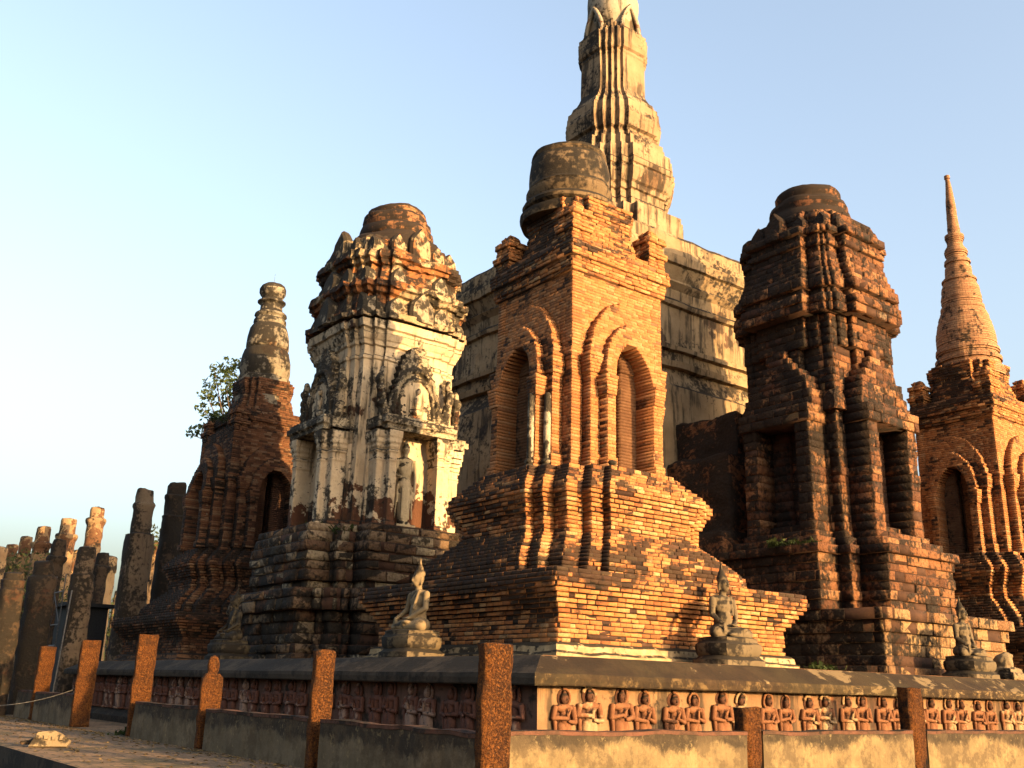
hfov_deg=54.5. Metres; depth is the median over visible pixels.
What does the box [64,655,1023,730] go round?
temple platform
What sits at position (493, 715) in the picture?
laterite post
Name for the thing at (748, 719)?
laterite post
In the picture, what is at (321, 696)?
laterite post
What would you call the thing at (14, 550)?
hall column
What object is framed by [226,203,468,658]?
stucco tower
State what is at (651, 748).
wall
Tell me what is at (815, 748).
wall
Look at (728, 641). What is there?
seated buddha
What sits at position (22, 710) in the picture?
wall
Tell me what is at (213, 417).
weed tuft
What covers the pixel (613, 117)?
tower
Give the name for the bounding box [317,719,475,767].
wall
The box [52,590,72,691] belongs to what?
leaning pipe
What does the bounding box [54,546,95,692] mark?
hall column
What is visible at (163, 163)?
sky
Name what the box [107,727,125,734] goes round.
weed tuft
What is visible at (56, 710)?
wall
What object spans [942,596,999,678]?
seated buddha
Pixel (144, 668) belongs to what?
laterite post
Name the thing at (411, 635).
seated buddha
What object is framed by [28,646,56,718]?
laterite post
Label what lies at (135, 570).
hall column
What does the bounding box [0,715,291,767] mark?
fallen leaves
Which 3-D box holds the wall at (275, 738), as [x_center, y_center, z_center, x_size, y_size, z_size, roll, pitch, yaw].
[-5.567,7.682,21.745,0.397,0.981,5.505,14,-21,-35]
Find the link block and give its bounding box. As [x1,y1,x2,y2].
[667,411,747,563]
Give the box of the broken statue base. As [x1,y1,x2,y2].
[993,652,1023,680]
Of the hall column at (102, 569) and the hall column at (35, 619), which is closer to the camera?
the hall column at (35, 619)
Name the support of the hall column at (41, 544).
on the ground
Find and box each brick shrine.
[111,279,300,660]
[357,141,808,667]
[906,175,1023,672]
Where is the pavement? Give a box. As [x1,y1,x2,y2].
[0,694,299,767]
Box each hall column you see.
[0,546,7,579]
[0,572,25,715]
[5,544,18,571]
[6,560,57,714]
[13,526,51,668]
[14,536,32,602]
[46,539,66,644]
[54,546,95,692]
[55,518,77,602]
[66,550,77,601]
[83,506,105,555]
[91,552,110,603]
[101,555,117,660]
[104,591,116,660]
[107,488,155,660]
[148,542,158,588]
[149,482,186,601]
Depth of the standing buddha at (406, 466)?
36.28 m
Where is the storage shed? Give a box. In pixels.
[49,602,114,691]
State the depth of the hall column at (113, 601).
93.58 m
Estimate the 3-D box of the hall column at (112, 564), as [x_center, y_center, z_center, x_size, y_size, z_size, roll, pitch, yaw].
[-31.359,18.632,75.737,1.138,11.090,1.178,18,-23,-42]
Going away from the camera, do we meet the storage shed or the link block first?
the link block
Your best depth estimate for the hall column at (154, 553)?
85.73 m
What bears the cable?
attached to the laterite post at (85, 680)
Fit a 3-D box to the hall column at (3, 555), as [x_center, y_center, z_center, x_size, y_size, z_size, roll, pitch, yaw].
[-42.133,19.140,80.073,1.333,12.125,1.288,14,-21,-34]
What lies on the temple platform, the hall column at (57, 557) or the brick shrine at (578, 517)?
the brick shrine at (578, 517)
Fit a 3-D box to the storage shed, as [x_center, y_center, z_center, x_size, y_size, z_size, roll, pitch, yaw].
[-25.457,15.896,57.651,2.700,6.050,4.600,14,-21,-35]
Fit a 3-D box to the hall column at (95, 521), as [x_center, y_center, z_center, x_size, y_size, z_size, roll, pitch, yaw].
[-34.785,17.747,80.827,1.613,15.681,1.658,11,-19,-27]
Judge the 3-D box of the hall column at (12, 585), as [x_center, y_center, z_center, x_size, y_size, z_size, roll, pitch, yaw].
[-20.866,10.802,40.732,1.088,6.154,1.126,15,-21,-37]
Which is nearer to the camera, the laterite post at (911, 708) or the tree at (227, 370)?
the laterite post at (911, 708)
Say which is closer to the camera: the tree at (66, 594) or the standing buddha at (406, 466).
the standing buddha at (406, 466)
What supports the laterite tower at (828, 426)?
on the temple platform
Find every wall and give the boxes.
[13,690,32,719]
[31,691,73,725]
[130,701,197,748]
[202,708,307,767]
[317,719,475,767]
[509,729,747,767]
[761,729,915,767]
[926,729,1023,767]
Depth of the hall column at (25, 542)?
89.55 m
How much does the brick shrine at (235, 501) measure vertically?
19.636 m
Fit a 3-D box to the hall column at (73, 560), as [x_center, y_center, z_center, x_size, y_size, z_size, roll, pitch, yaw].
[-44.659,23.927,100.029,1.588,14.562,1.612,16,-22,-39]
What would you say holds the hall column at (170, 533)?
on the pavement
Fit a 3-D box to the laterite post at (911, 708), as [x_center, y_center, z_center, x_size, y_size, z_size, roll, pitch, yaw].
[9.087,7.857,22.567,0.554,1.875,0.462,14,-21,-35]
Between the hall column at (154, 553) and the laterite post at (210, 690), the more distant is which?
the hall column at (154, 553)
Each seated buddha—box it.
[204,587,250,659]
[378,559,444,656]
[693,563,765,666]
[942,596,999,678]
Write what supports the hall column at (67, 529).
on the pavement
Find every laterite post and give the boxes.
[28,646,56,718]
[69,640,101,726]
[125,634,158,735]
[194,655,222,748]
[304,649,335,767]
[474,642,512,767]
[733,706,761,767]
[896,687,928,767]
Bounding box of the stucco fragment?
[20,730,70,747]
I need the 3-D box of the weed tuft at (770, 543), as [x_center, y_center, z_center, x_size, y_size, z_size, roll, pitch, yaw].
[8.929,5.359,33.080,1.168,0.456,1.399,-3,-18,14]
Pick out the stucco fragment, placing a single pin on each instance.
(50, 739)
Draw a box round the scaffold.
[48,574,66,646]
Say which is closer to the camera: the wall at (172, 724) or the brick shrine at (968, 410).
the wall at (172, 724)
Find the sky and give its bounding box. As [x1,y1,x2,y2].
[0,0,1023,654]
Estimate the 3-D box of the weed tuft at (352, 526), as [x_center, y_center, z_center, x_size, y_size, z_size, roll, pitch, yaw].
[-5.724,5.036,34.401,1.463,0.483,0.995,14,-21,-35]
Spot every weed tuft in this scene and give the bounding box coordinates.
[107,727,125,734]
[204,408,230,422]
[328,523,359,534]
[763,537,795,547]
[793,537,824,544]
[799,661,846,670]
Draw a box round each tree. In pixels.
[5,556,27,577]
[6,547,71,610]
[20,574,114,634]
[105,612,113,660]
[125,523,159,603]
[185,356,240,438]
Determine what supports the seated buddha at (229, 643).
on the temple platform
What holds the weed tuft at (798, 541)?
on the laterite tower at (828, 426)
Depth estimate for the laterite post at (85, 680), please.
33.06 m
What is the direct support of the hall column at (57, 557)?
on the pavement
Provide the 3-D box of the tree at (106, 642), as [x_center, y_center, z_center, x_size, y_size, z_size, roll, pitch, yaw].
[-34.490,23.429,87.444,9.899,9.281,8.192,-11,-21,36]
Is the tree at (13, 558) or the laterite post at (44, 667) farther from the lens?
the tree at (13, 558)
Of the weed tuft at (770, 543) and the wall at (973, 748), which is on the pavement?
the wall at (973, 748)
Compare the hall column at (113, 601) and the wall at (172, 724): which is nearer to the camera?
the wall at (172, 724)
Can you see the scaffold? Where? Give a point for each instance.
(62, 595)
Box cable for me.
[0,690,71,705]
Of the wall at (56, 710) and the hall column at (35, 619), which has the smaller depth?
the wall at (56, 710)
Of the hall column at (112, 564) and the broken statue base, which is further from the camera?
the hall column at (112, 564)
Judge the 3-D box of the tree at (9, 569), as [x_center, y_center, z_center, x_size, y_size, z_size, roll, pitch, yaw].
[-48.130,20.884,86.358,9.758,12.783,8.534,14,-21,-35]
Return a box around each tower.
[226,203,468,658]
[451,0,747,533]
[718,184,1014,675]
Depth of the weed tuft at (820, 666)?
26.74 m
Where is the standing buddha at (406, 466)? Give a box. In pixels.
[394,441,416,527]
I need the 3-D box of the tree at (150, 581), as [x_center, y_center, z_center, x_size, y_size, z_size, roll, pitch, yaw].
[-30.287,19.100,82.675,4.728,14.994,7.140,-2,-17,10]
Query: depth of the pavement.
22.14 m

